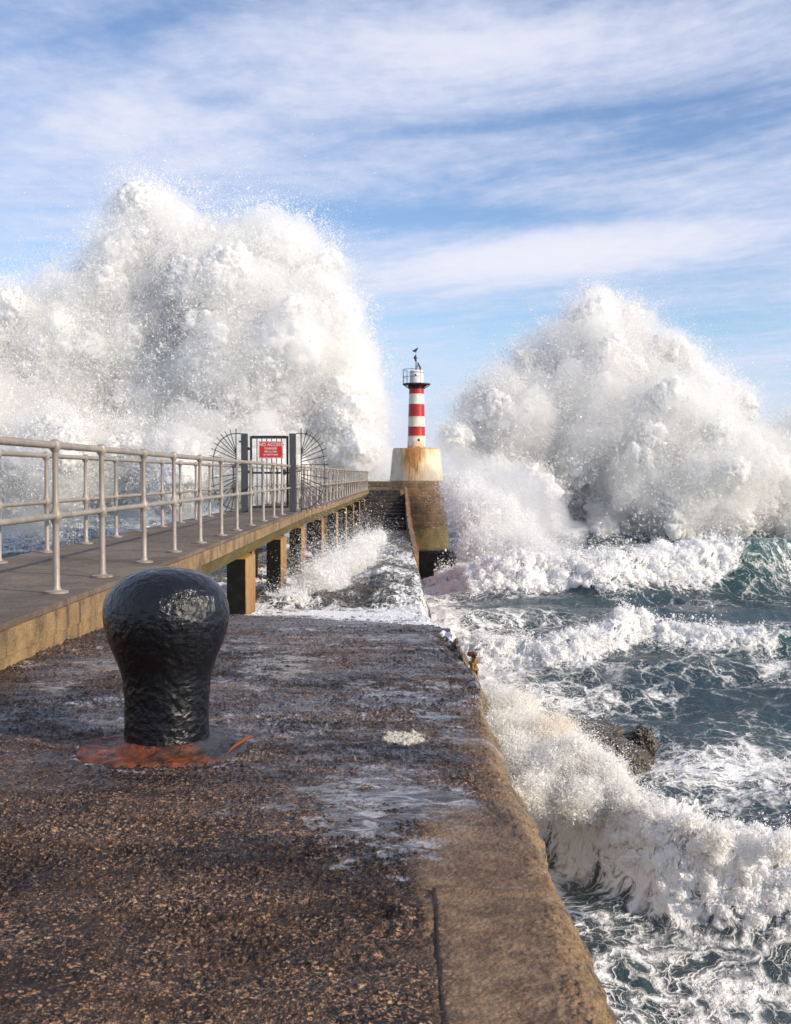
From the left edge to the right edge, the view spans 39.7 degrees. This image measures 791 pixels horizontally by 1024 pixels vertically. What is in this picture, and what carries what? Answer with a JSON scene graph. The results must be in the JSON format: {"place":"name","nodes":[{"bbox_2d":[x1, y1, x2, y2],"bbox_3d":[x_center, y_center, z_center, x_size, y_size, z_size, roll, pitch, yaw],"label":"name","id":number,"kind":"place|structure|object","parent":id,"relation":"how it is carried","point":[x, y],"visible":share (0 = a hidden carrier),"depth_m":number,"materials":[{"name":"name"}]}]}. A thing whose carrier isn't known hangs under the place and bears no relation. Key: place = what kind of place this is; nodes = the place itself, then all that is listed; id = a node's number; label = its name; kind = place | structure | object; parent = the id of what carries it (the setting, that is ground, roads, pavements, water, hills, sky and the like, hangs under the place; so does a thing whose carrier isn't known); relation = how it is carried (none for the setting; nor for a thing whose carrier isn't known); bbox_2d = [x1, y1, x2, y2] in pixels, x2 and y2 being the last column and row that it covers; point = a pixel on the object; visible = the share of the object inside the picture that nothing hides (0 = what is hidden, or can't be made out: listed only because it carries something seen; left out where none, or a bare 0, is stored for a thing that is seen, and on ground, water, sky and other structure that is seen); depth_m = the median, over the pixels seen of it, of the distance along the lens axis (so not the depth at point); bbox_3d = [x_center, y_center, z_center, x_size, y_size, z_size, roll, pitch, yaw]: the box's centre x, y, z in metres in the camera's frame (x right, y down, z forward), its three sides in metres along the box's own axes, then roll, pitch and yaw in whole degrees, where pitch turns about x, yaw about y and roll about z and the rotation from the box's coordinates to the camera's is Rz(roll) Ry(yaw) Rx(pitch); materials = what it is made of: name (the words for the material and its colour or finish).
{"place":"outdoors","nodes":[
{"label":"outdoors","id":0,"kind":"place"},
{"bbox_2d":[0,609,617,1023],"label":"quay","id":1,"kind":"structure","parent":0,"point":[350,835],"depth_m":3.24,"materials":[{"name":"concrete"}]},
{"bbox_2d":[75,566,251,768],"bbox_3d":[-0.961,0.618,4.526,0.723,0.785,0.709,0,2,0],"label":"bollard","id":2,"kind":"object","parent":1,"relation":"on","point":[165,628],"visible":1,"depth_m":4.36,"materials":[{"name":"black metal"}]},
{"bbox_2d":[467,651,478,678],"bbox_3d":[0.495,0.993,7.034,0.080,0.200,0.096,0,2,0],"label":"iron stub","id":3,"kind":"object","parent":1,"relation":"attached to","point":[473,662],"visible":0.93,"depth_m":7.01,"materials":[{"name":"orange metal"}]},
{"bbox_2d":[0,0,790,475],"label":"sky","id":4,"kind":"structure","parent":0,"point":[656,133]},
{"bbox_2d":[1,476,790,1023],"bbox_3d":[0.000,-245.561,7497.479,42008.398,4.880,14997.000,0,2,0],"label":"sea","id":5,"kind":"structure","parent":0,"point":[717,718],"depth_m":28.36,"materials":[{"name":"liquid"}]},
{"bbox_2d":[0,65,454,549],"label":"sea spray","id":6,"kind":"object","parent":5,"relation":"on","point":[256,325],"visible":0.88,"depth_m":87.21,"materials":[{"name":"white liquid"}]},
{"bbox_2d":[211,528,430,618],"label":"water","id":7,"kind":"structure","parent":5,"relation":"in","point":[397,585],"depth_m":22.77,"materials":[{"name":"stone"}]},
{"bbox_2d":[404,487,418,570],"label":"kerb wall","id":8,"kind":"structure","parent":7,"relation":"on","point":[411,534],"depth_m":46.47,"materials":[{"name":"concrete"}]},
{"bbox_2d":[258,451,427,603],"bbox_3d":[-1.604,-0.937,26.133,7.301,10.340,14.120,0,2,0],"label":"sea spray","id":9,"kind":"object","parent":5,"relation":"on","point":[331,571],"visible":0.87,"depth_m":26.29,"materials":[{"name":"white liquid"}]},
{"bbox_2d":[319,481,403,493],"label":"pier head","id":10,"kind":"object","parent":5,"relation":"in","point":[378,485],"visible":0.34,"depth_m":82.47},
{"bbox_2d":[389,355,456,577],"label":"lighthouse","id":11,"kind":"object","parent":5,"relation":"in","point":[414,460],"visible":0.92,"depth_m":68.49,"materials":[{"name":"paint"}]},
{"bbox_2d":[423,418,602,571],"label":"sea spray","id":12,"kind":"object","parent":5,"relation":"on","point":[498,526],"visible":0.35,"depth_m":59.91,"materials":[{"name":"white liquid"}]},
{"bbox_2d":[446,525,736,591],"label":"breaker foam","id":13,"kind":"object","parent":5,"relation":"on","point":[682,552],"visible":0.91,"depth_m":52.60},
{"bbox_2d":[402,238,790,543],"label":"sea spray","id":14,"kind":"object","parent":5,"relation":"on","point":[627,426],"visible":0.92,"depth_m":99.94,"materials":[{"name":"white liquid"}]},
{"bbox_2d":[560,717,633,751],"bbox_3d":[4.597,5.361,25.771,2.286,0.853,1.963,0,2,0],"label":"rock","id":15,"kind":"object","parent":5,"relation":"in","point":[622,735],"visible":0.4,"depth_m":25.48,"materials":[{"name":"grey stone"}]},
{"bbox_2d":[454,602,765,667],"bbox_3d":[6.522,3.769,34.203,10.155,2.371,4.102,0,2,0],"label":"breaker foam","id":16,"kind":"object","parent":5,"relation":"on","point":[546,654],"visible":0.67,"depth_m":34.06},
{"bbox_2d":[434,520,790,930],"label":"crest spray","id":17,"kind":"object","parent":5,"relation":"on","point":[600,553],"visible":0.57,"depth_m":34.76,"materials":[{"name":"white liquid"}]},
{"bbox_2d":[603,740,656,775],"bbox_3d":[5.158,5.586,24.665,1.389,0.773,1.433,0,2,0],"label":"rock","id":18,"kind":"object","parent":5,"relation":"in","point":[643,757],"visible":0.52,"depth_m":24.29,"materials":[{"name":"stone"}]},
{"bbox_2d":[478,629,790,874],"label":"sea spray","id":19,"kind":"object","parent":5,"relation":"on","point":[571,774],"visible":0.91,"depth_m":18.30,"materials":[{"name":"white liquid"}]},
{"bbox_2d":[498,714,790,938],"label":"breaker foam","id":20,"kind":"object","parent":5,"relation":"on","point":[773,880],"visible":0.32,"depth_m":16.36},
{"bbox_2d":[632,724,659,764],"bbox_3d":[5.797,5.540,25.644,0.643,1.118,1.090,0,2,0],"label":"rock","id":21,"kind":"object","parent":5,"relation":"in","point":[650,744],"visible":0.56,"depth_m":25.27,"materials":[{"name":"stone"}]},
{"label":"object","id":22,"kind":"structure","parent":0,"visible":0},
{"bbox_2d":[0,489,369,669],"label":"walkway","id":23,"kind":"structure","parent":22,"relation":"on","point":[34,618],"depth_m":12.96,"materials":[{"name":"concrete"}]},
{"bbox_2d":[0,449,343,563],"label":"railing","id":24,"kind":"object","parent":23,"relation":"on","point":[46,501],"visible":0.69,"depth_m":15.34,"materials":[{"name":"grey metal"}]},
{"bbox_2d":[0,436,367,593],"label":"railing","id":25,"kind":"object","parent":23,"relation":"on","point":[55,516],"visible":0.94,"depth_m":10.86,"materials":[{"name":"grey metal"}]},
{"bbox_2d":[210,428,328,512],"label":"gate","id":26,"kind":"structure","parent":23,"relation":"on","point":[290,472],"depth_m":25.95,"materials":[{"name":"black metal"}]},
{"bbox_2d":[259,441,283,457],"bbox_3d":[-2.941,-1.474,25.929,0.595,0.394,0.020,0,2,0],"label":"warning sign","id":27,"kind":"object","parent":26,"relation":"attached to","point":[270,449],"visible":1,"depth_m":25.92,"materials":[{"name":"metal"}]},
{"bbox_2d":[325,490,405,530],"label":"stone steps","id":28,"kind":"structure","parent":22,"relation":"on","point":[389,500],"depth_m":59.42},
{"bbox_2d":[400,490,405,495],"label":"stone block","id":29,"kind":"structure","parent":28,"relation":"on","point":[402,492],"depth_m":63.20,"materials":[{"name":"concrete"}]}
]}

